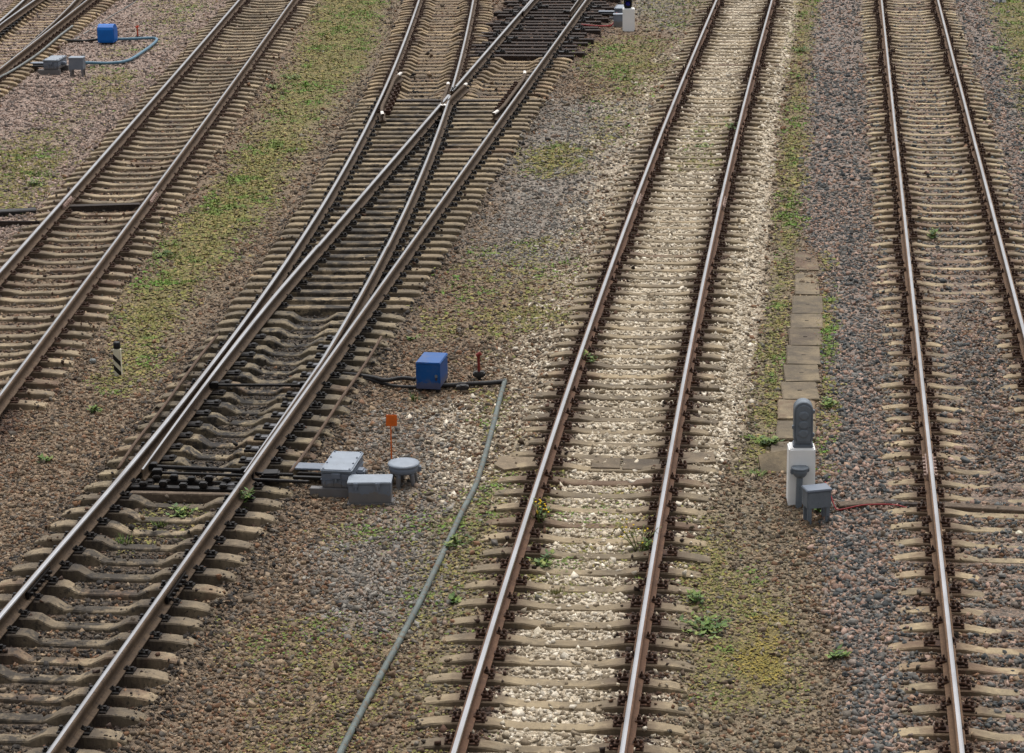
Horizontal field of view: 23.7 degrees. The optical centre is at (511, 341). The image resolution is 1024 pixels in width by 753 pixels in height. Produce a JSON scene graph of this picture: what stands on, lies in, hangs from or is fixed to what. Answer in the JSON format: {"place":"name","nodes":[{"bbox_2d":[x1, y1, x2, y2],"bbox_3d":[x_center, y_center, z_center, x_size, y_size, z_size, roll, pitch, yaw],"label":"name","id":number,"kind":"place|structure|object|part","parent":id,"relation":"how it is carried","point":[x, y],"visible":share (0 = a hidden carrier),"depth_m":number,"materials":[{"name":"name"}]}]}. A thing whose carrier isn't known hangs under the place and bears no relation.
{"place":"outdoors","nodes":[
{"label":"outdoors","id":0,"kind":"place"},
{"bbox_2d":[0,0,1023,752],"bbox_3d":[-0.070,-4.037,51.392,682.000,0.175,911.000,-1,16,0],"label":"ground","id":1,"kind":"structure","parent":0,"point":[1002,610],"depth_m":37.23,"materials":[{"name":"gravel"}]},
{"bbox_2d":[0,208,35,216],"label":"wooden trough","id":2,"kind":"object","parent":1,"relation":"on","point":[5,212],"visible":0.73,"depth_m":46.38,"materials":[{"name":"wood"}]},
{"bbox_2d":[0,221,39,226],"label":"wooden trough","id":3,"kind":"object","parent":1,"relation":"on","point":[4,223],"visible":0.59,"depth_m":45.45,"materials":[{"name":"brown wood"}]},
{"bbox_2d":[27,177,47,186],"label":"weed","id":4,"kind":"object","parent":1,"relation":"on","point":[36,182],"visible":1,"depth_m":49.03,"materials":[{"name":"green plant"}]},
{"bbox_2d":[38,453,52,462],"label":"weed","id":5,"kind":"object","parent":1,"relation":"on","point":[44,458],"visible":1,"depth_m":32.40,"materials":[{"name":"green plant"}]},
{"bbox_2d":[28,55,68,74],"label":"switch machine","id":6,"kind":"object","parent":1,"relation":"on","point":[54,64],"visible":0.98,"depth_m":61.63,"materials":[{"name":"grey paint"}]},
{"bbox_2d":[0,0,117,99],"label":"railway turnout","id":7,"kind":"object","parent":1,"relation":"on","point":[15,16],"visible":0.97,"depth_m":68.19,"materials":[{"name":"metal"}]},
{"bbox_2d":[0,25,72,77],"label":"rail","id":8,"kind":"object","parent":7,"relation":"on","point":[40,51],"visible":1,"depth_m":63.57,"materials":[{"name":"metal"}]},
{"bbox_2d":[68,56,85,76],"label":"junction box","id":9,"kind":"object","parent":1,"relation":"on","point":[76,62],"visible":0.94,"depth_m":61.31,"materials":[{"name":"grey paint"}]},
{"bbox_2d":[62,38,97,41],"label":"hose","id":10,"kind":"object","parent":1,"relation":"on","point":[85,40],"visible":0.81,"depth_m":66.33,"materials":[{"name":"black rubber"}]},
{"bbox_2d":[87,404,102,412],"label":"weed","id":11,"kind":"object","parent":1,"relation":"on","point":[95,407],"visible":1,"depth_m":34.44,"materials":[{"name":"green plant"}]},
{"bbox_2d":[68,202,139,211],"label":"wooden trough","id":12,"kind":"object","parent":1,"relation":"on","point":[109,207],"visible":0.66,"depth_m":46.42,"materials":[{"name":"brown wood"}]},
{"bbox_2d":[74,2,133,39],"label":"wire","id":13,"kind":"object","parent":1,"relation":"on","point":[104,20],"visible":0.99,"depth_m":70.21,"materials":[{"name":"grey metal"}]},
{"bbox_2d":[97,24,117,44],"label":"blue cabinet","id":14,"kind":"object","parent":1,"relation":"on","point":[107,34],"visible":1,"depth_m":66.04,"materials":[{"name":"paint"}]},
{"bbox_2d":[0,566,215,752],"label":"railway track","id":15,"kind":"structure","parent":1,"relation":"on","point":[137,648],"depth_m":25.80,"materials":[{"name":"concrete"}]},
{"bbox_2d":[113,341,122,375],"bbox_3d":[-5.838,0.352,36.179,0.110,0.721,0.110,0,16,3],"label":"limit post","id":16,"kind":"object","parent":1,"relation":"on","point":[117,360],"visible":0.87,"depth_m":36.10,"materials":[{"name":"white paint"}]},
{"bbox_2d":[85,37,157,64],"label":"pipe","id":17,"kind":"object","parent":1,"relation":"on","point":[131,58],"visible":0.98,"depth_m":64.07,"materials":[{"name":"grey plastic"}]},
{"bbox_2d":[116,534,131,544],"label":"weed","id":18,"kind":"object","parent":1,"relation":"on","point":[123,540],"visible":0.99,"depth_m":29.33,"materials":[{"name":"green plant"}]},
{"bbox_2d":[0,0,316,414],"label":"railway track","id":19,"kind":"structure","parent":1,"relation":"on","point":[168,181],"depth_m":47.95,"materials":[{"name":"metal"}]},
{"bbox_2d":[149,519,168,527],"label":"weed","id":20,"kind":"object","parent":1,"relation":"on","point":[160,524],"visible":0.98,"depth_m":29.96,"materials":[{"name":"green plant"}]},
{"bbox_2d":[152,248,179,256],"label":"weed","id":21,"kind":"object","parent":1,"relation":"on","point":[163,253],"visible":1,"depth_m":43.05,"materials":[{"name":"green plant"}]},
{"bbox_2d":[165,502,197,516],"bbox_3d":[-4.096,2.126,30.250,0.397,0.176,0.418,-2,16,-4],"label":"weed","id":22,"kind":"object","parent":1,"relation":"on","point":[181,512],"visible":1,"depth_m":30.30,"materials":[{"name":"green plant"}]},
{"bbox_2d":[239,487,253,502],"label":"weed","id":23,"kind":"object","parent":1,"relation":"on","point":[241,492],"visible":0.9,"depth_m":30.34,"materials":[{"name":"green plant"}]},
{"bbox_2d":[0,71,545,601],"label":"railway turnout","id":24,"kind":"object","parent":1,"relation":"on","point":[410,185],"visible":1,"depth_m":37.16,"materials":[{"name":"metal"}]},
{"bbox_2d":[117,333,218,469],"bbox_3d":[-4.817,0.769,34.511,0.070,0.044,6.290,0,16,5],"label":"air tube","id":25,"kind":"object","parent":24,"relation":"on","point":[150,423],"visible":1,"depth_m":34.07,"materials":[{"name":"black rubber"}]},
{"bbox_2d":[288,336,382,472],"bbox_3d":[-2.402,0.806,34.236,0.075,0.044,6.305,1,16,8],"label":"air tube","id":26,"kind":"object","parent":24,"relation":"on","point":[304,453],"visible":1,"depth_m":33.80,"materials":[{"name":"black rubber"}]},
{"bbox_2d":[266,84,280,88],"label":"weed","id":27,"kind":"object","parent":1,"relation":"on","point":[272,87],"visible":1,"depth_m":59.04,"materials":[{"name":"green plant"}]},
{"bbox_2d":[280,74,304,78],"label":"weed","id":28,"kind":"object","parent":1,"relation":"on","point":[292,77],"visible":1,"depth_m":60.44,"materials":[{"name":"green plant"}]},
{"bbox_2d":[291,451,367,498],"bbox_3d":[-2.373,1.703,31.235,1.020,0.417,0.830,2,16,9],"label":"switch machine","id":29,"kind":"object","parent":1,"relation":"on","point":[337,468],"visible":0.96,"depth_m":30.97,"materials":[{"name":"grey paint"}]},
{"bbox_2d":[0,0,703,644],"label":"grey gravel","id":30,"kind":"structure","parent":1,"relation":"on","point":[12,104],"depth_m":47.64,"materials":[{"name":"grey gravel"}]},
{"bbox_2d":[347,474,396,505],"bbox_3d":[-1.765,1.889,30.709,0.600,0.350,0.356,-1,16,2],"label":"junction box","id":31,"kind":"object","parent":1,"relation":"on","point":[368,489],"visible":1,"depth_m":30.58,"materials":[{"name":"grey paint"}]},
{"bbox_2d":[342,372,415,381],"bbox_3d":[-1.968,0.514,35.516,1.145,0.109,0.246,4,17,16],"label":"hose","id":32,"kind":"object","parent":1,"relation":"on","point":[391,379],"visible":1,"depth_m":35.44,"materials":[{"name":"black rubber"}]},
{"bbox_2d":[363,377,416,388],"bbox_3d":[-1.894,0.592,35.398,1.117,0.111,0.125,5,17,21],"label":"hose","id":33,"kind":"object","parent":1,"relation":"on","point":[393,385],"visible":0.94,"depth_m":35.30,"materials":[{"name":"black rubber"}]},
{"bbox_2d":[386,415,396,458],"bbox_3d":[-1.581,1.308,32.196,0.150,0.717,0.018,-1,16,0],"label":"marker flag","id":34,"kind":"object","parent":1,"relation":"on","point":[391,420],"visible":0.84,"depth_m":32.12,"materials":[{"name":"orange paint"}]},
{"bbox_2d":[388,457,420,487],"bbox_3d":[-1.375,1.722,31.277,0.433,0.386,0.414,-1,16,0],"label":"cable pot","id":35,"kind":"object","parent":1,"relation":"on","point":[400,468],"visible":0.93,"depth_m":31.14,"materials":[{"name":"grey paint"}]},
{"bbox_2d":[409,390,422,401],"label":"weed","id":36,"kind":"object","parent":1,"relation":"on","point":[412,398],"visible":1,"depth_m":34.78,"materials":[{"name":"green plant"}]},
{"bbox_2d":[337,378,506,752],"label":"pipe","id":37,"kind":"object","parent":1,"relation":"on","point":[388,660],"visible":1,"depth_m":27.47,"materials":[{"name":"grey plastic"}]},
{"bbox_2d":[362,0,492,98],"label":"railway track","id":38,"kind":"structure","parent":1,"relation":"on","point":[409,37],"depth_m":64.17,"materials":[{"name":"metal"}]},
{"bbox_2d":[416,352,447,392],"bbox_3d":[-1.155,0.483,35.334,0.364,0.522,0.560,2,16,11],"label":"blue cabinet","id":39,"kind":"object","parent":1,"relation":"on","point":[431,370],"visible":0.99,"depth_m":35.10,"materials":[{"name":"metal"}]},
{"bbox_3d":[-1.205,0.504,35.079,0.290,0.305,0.010,2,16,11],"label":"door","id":40,"kind":"part","parent":39,"relation":"part of","materials":[{"name":"blue paint"}]},
{"bbox_2d":[448,591,461,603],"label":"weed","id":41,"kind":"object","parent":1,"relation":"on","point":[454,598],"visible":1,"depth_m":27.24,"materials":[{"name":"green plant"}]},
{"bbox_2d":[443,533,473,548],"bbox_3d":[-0.631,2.383,28.955,0.314,0.175,0.396,5,17,19],"label":"weed","id":42,"kind":"object","parent":1,"relation":"on","point":[456,541],"visible":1,"depth_m":29.00,"materials":[{"name":"green plant"}]},
{"bbox_2d":[441,379,504,390],"bbox_3d":[-0.583,0.641,35.157,0.978,0.126,0.373,-1,16,0],"label":"air pipe","id":43,"kind":"object","parent":1,"relation":"on","point":[460,386],"visible":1,"depth_m":35.18,"materials":[{"name":"black rubber"}]},
{"bbox_2d":[473,352,484,379],"bbox_3d":[-0.483,0.372,35.535,0.180,0.472,0.120,-1,16,0],"label":"valve","id":44,"kind":"object","parent":1,"relation":"on","point":[478,374],"visible":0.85,"depth_m":35.51,"materials":[{"name":"red metal"}]},
{"bbox_2d":[0,0,1023,752],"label":"grass","id":45,"kind":"structure","parent":1,"relation":"on","point":[198,260],"depth_m":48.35,"materials":[{"name":"green plant"}]},
{"bbox_2d":[495,456,534,472],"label":"crossing slab","id":46,"kind":"structure","parent":1,"relation":"on","point":[505,464],"depth_m":31.70,"materials":[{"name":"beige concrete"}]},
{"bbox_2d":[429,0,620,98],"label":"railway turnout","id":47,"kind":"object","parent":1,"relation":"on","point":[539,81],"visible":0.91,"depth_m":64.17,"materials":[{"name":"metal"}]},
{"bbox_2d":[527,548,554,567],"bbox_3d":[0.377,2.545,28.147,0.356,0.240,0.258,-15,21,-41],"label":"weed","id":48,"kind":"object","parent":1,"relation":"on","point":[542,562],"visible":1,"depth_m":28.16,"materials":[{"name":"green plant"}]},
{"bbox_2d":[531,498,550,522],"bbox_3d":[0.344,2.083,29.471,0.310,0.385,0.290,9,19,32],"label":"weed","id":49,"kind":"object","parent":1,"relation":"on","point":[538,510],"visible":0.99,"depth_m":29.45,"materials":[{"name":"green plant"}]},
{"bbox_2d":[548,586,562,594],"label":"weed","id":50,"kind":"object","parent":1,"relation":"on","point":[556,592],"visible":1,"depth_m":27.38,"materials":[{"name":"green plant"}]},
{"bbox_2d":[582,350,597,361],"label":"weed","id":51,"kind":"object","parent":1,"relation":"on","point":[592,359],"visible":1,"depth_m":35.95,"materials":[{"name":"green plant"}]},
{"bbox_2d":[397,0,799,752],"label":"white gravel","id":52,"kind":"structure","parent":1,"relation":"on","point":[583,694],"depth_m":34.04,"materials":[{"name":"beige gravel"}]},
{"bbox_2d":[581,12,616,26],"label":"cable","id":53,"kind":"object","parent":1,"relation":"on","point":[599,25],"visible":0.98,"depth_m":67.21,"materials":[{"name":"black rubber"}]},
{"bbox_2d":[406,0,793,752],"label":"railway track","id":54,"kind":"structure","parent":1,"relation":"on","point":[500,620],"depth_m":32.71,"materials":[{"name":"metal"}]},
{"bbox_2d":[591,458,620,468],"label":"crossing slab","id":55,"kind":"structure","parent":1,"relation":"on","point":[611,463],"depth_m":31.60,"materials":[{"name":"beige concrete"}]},
{"bbox_2d":[598,4,623,19],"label":"switch machine","id":56,"kind":"object","parent":1,"relation":"on","point":[618,8],"visible":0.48,"depth_m":69.05,"materials":[{"name":"grey paint"}]},
{"bbox_2d":[613,13,622,26],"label":"junction box","id":57,"kind":"object","parent":1,"relation":"on","point":[618,19],"visible":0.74,"depth_m":67.65,"materials":[{"name":"grey paint"}]},
{"bbox_2d":[623,7,634,30],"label":"pedestal","id":58,"kind":"object","parent":1,"relation":"on","point":[628,19],"visible":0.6,"depth_m":66.83,"materials":[{"name":"white paint"}]},
{"bbox_2d":[624,0,631,7],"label":"dwarf signal","id":59,"kind":"object","parent":58,"relation":"on","point":[627,3],"visible":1,"depth_m":66.79,"materials":[{"name":"black paint"}]},
{"bbox_2d":[618,516,660,551],"bbox_3d":[1.471,2.296,28.603,0.569,0.417,0.437,10,20,34],"label":"weed","id":60,"kind":"object","parent":1,"relation":"on","point":[641,545],"visible":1,"depth_m":28.63,"materials":[{"name":"green plant"}]},
{"bbox_2d":[622,459,659,469],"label":"crossing slab","id":61,"kind":"structure","parent":1,"relation":"on","point":[631,464],"depth_m":31.58,"materials":[{"name":"beige concrete"}]},
{"bbox_2d":[637,537,652,550],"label":"weed","id":62,"kind":"object","parent":1,"relation":"on","point":[648,545],"visible":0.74,"depth_m":28.61,"materials":[{"name":"green plant"}]},
{"bbox_2d":[685,589,705,605],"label":"weed","id":63,"kind":"object","parent":1,"relation":"on","point":[695,595],"visible":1,"depth_m":27.08,"materials":[{"name":"green plant"}]},
{"bbox_2d":[682,451,715,464],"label":"crossing slab","id":64,"kind":"structure","parent":1,"relation":"on","point":[699,457],"depth_m":31.72,"materials":[{"name":"beige concrete"}]},
{"bbox_2d":[694,142,713,147],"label":"weed","id":65,"kind":"object","parent":1,"relation":"on","point":[707,146],"visible":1,"depth_m":51.19,"materials":[{"name":"green plant"}]},
{"bbox_2d":[676,611,732,637],"bbox_3d":[2.102,3.075,26.372,0.629,0.171,0.704,-4,16,-11],"label":"weed","id":66,"kind":"object","parent":1,"relation":"on","point":[706,623],"visible":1,"depth_m":26.38,"materials":[{"name":"green plant"}]},
{"bbox_2d":[724,121,737,129],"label":"weed","id":67,"kind":"object","parent":1,"relation":"on","point":[732,125],"visible":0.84,"depth_m":52.62,"materials":[{"name":"green plant"}]},
{"bbox_2d":[741,468,767,476],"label":"weed","id":68,"kind":"object","parent":1,"relation":"on","point":[751,472],"visible":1,"depth_m":31.30,"materials":[{"name":"green plant"}]},
{"bbox_2d":[750,435,784,446],"bbox_3d":[3.387,1.325,32.371,0.535,0.198,0.256,5,17,20],"label":"weed","id":69,"kind":"object","parent":1,"relation":"on","point":[769,441],"visible":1,"depth_m":32.35,"materials":[{"name":"green plant"}]},
{"bbox_2d":[758,450,786,472],"bbox_3d":[3.444,1.647,31.418,0.500,0.090,0.600,-14,46,-2],"label":"broken slab","id":70,"kind":"object","parent":1,"relation":"on","point":[774,461],"depth_m":31.47,"materials":[{"name":"concrete"}]},
{"bbox_2d":[771,442,788,451],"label":"trough cover","id":71,"kind":"object","parent":1,"relation":"on","point":[779,446],"visible":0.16,"depth_m":32.17,"materials":[{"name":"concrete"}]},
{"bbox_2d":[776,420,815,442],"bbox_3d":[3.820,1.212,32.864,0.529,0.074,0.840,0,15,7],"label":"trough cover","id":72,"kind":"object","parent":1,"relation":"on","point":[784,429],"visible":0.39,"depth_m":32.80,"materials":[{"name":"concrete"}]},
{"bbox_2d":[778,399,815,420],"bbox_3d":[3.925,0.967,33.711,0.519,0.076,0.877,2,16,5],"label":"trough cover","id":73,"kind":"object","parent":1,"relation":"on","point":[785,409],"visible":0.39,"depth_m":33.68,"materials":[{"name":"concrete"}]},
{"bbox_2d":[790,465,808,507],"bbox_3d":[3.534,1.859,30.011,0.213,0.681,0.213,12,20,37],"label":"cable post","id":74,"kind":"object","parent":1,"relation":"on","point":[799,472],"visible":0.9,"depth_m":29.93,"materials":[{"name":"metal"}]},
{"bbox_2d":[781,382,819,401],"bbox_3d":[4.070,0.721,34.552,0.513,0.074,0.835,0,16,4],"label":"trough cover","id":75,"kind":"object","parent":1,"relation":"on","point":[797,390],"visible":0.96,"depth_m":34.52,"materials":[{"name":"concrete"}]},
{"bbox_2d":[786,442,815,505],"bbox_3d":[3.570,1.751,30.190,0.335,0.985,0.290,-1,16,2],"label":"pedestal","id":76,"kind":"object","parent":1,"relation":"on","point":[801,456],"visible":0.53,"depth_m":30.00,"materials":[{"name":"white paint"}]},
{"bbox_2d":[792,398,814,447],"bbox_3d":[3.573,0.984,30.006,0.276,0.590,0.342,0,16,3],"label":"dwarf signal","id":77,"kind":"object","parent":76,"relation":"on","point":[802,425],"visible":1,"depth_m":29.87,"materials":[{"name":"metal"}]},
{"bbox_2d":[796,405,811,441],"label":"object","id":78,"kind":"structure","parent":77,"relation":"in","point":[803,408],"depth_m":29.85,"materials":[{"name":"metal"}]},
{"bbox_2d":[783,364,819,383],"bbox_3d":[4.194,0.484,35.367,0.514,0.075,0.814,-2,17,5],"label":"trough cover","id":79,"kind":"object","parent":1,"relation":"on","point":[800,373],"visible":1,"depth_m":35.32,"materials":[{"name":"concrete"}]},
{"bbox_2d":[791,46,811,51],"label":"weed","id":80,"kind":"object","parent":1,"relation":"on","point":[802,49],"visible":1,"depth_m":62.87,"materials":[{"name":"green plant"}]},
{"bbox_2d":[786,345,820,366],"bbox_3d":[4.327,0.229,36.241,0.501,0.074,0.964,2,17,5],"label":"trough cover","id":81,"kind":"object","parent":1,"relation":"on","point":[799,355],"visible":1,"depth_m":36.20,"materials":[{"name":"concrete"}]},
{"bbox_2d":[788,328,822,346],"bbox_3d":[4.465,-0.043,37.181,0.503,0.075,0.943,1,16,5],"label":"trough cover","id":82,"kind":"object","parent":1,"relation":"on","point":[802,336],"visible":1,"depth_m":37.16,"materials":[{"name":"concrete"}]},
{"bbox_2d":[790,314,823,328],"bbox_3d":[4.591,-0.293,38.040,0.506,0.075,0.805,0,17,6],"label":"trough cover","id":83,"kind":"object","parent":1,"relation":"on","point":[803,320],"visible":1,"depth_m":38.00,"materials":[{"name":"concrete"}]},
{"bbox_2d":[795,251,818,271],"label":"trough cover","id":84,"kind":"object","parent":1,"relation":"on","point":[802,256],"visible":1,"depth_m":41.62,"materials":[{"name":"concrete"}]},
{"bbox_2d":[792,296,822,313],"bbox_3d":[4.713,-0.561,38.965,0.489,0.078,1.068,1,16,7],"label":"trough cover","id":85,"kind":"object","parent":1,"relation":"on","point":[807,304],"visible":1,"depth_m":38.92,"materials":[{"name":"concrete"}]},
{"bbox_2d":[795,272,819,295],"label":"trough cover","id":86,"kind":"object","parent":1,"relation":"on","point":[808,289],"visible":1,"depth_m":40.15,"materials":[{"name":"concrete"}]},
{"bbox_2d":[801,483,832,524],"bbox_3d":[3.680,2.004,29.509,0.324,0.520,0.226,-5,16,-12],"label":"junction box","id":87,"kind":"object","parent":1,"relation":"on","point":[814,496],"visible":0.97,"depth_m":29.40,"materials":[{"name":"metal"}]},
{"bbox_2d":[818,396,838,407],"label":"weed","id":88,"kind":"object","parent":1,"relation":"on","point":[828,402],"visible":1,"depth_m":33.85,"materials":[{"name":"green plant"}]},
{"bbox_2d":[826,644,850,659],"bbox_3d":[3.394,3.282,25.544,0.274,0.154,0.233,-10,19,-30],"label":"weed","id":89,"kind":"object","parent":1,"relation":"on","point":[839,655],"visible":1,"depth_m":25.56,"materials":[{"name":"green plant"}]},
{"bbox_2d":[837,498,884,511],"bbox_3d":[4.274,2.038,29.939,0.578,0.158,0.159,-4,16,-11],"label":"wooden trough","id":90,"kind":"object","parent":1,"relation":"on","point":[843,504],"visible":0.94,"depth_m":29.89,"materials":[{"name":"brown wood"}]},
{"bbox_2d":[825,482,905,510],"bbox_3d":[4.305,1.920,29.788,1.051,0.262,0.289,4,17,17],"label":"cable","id":91,"kind":"object","parent":1,"relation":"on","point":[863,505],"visible":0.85,"depth_m":29.80,"materials":[{"name":"black rubber"}]},
{"bbox_2d":[884,500,922,506],"bbox_3d":[4.801,2.037,29.980,0.488,0.133,0.114,2,16,11],"label":"wooden trough","id":92,"kind":"object","parent":1,"relation":"on","point":[910,504],"visible":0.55,"depth_m":29.95,"materials":[{"name":"brown wood"}]},
{"bbox_2d":[795,0,1023,752],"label":"granite gravel","id":93,"kind":"structure","parent":1,"relation":"on","point":[838,519],"depth_m":34.34,"materials":[{"name":"grey gravel"}]},
{"bbox_2d":[927,228,939,237],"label":"weed","id":94,"kind":"object","parent":1,"relation":"on","point":[932,234],"visible":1,"depth_m":43.05,"materials":[{"name":"green plant"}]},
{"bbox_2d":[859,0,1023,752],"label":"railway track","id":95,"kind":"structure","parent":1,"relation":"on","point":[951,686],"depth_m":39.41,"materials":[{"name":"metal"}]},
{"bbox_2d":[1004,528,1011,533],"bbox_3d":[5.893,2.248,28.994,0.093,0.072,0.104,2,16,12],"label":"stone","id":96,"kind":"object","parent":95,"relation":"on","point":[1008,530],"visible":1,"depth_m":28.97,"materials":[{"name":"grey stone"}]},
{"bbox_2d":[944,502,1023,513],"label":"wooden trough","id":97,"kind":"object","parent":1,"relation":"on","point":[985,508],"visible":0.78,"depth_m":29.72,"materials":[{"name":"grey wood"}]},
{"bbox_2d":[985,45,1012,50],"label":"weed","id":98,"kind":"object","parent":1,"relation":"on","point":[995,48],"visible":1,"depth_m":62.44,"materials":[{"name":"green plant"}]}
]}

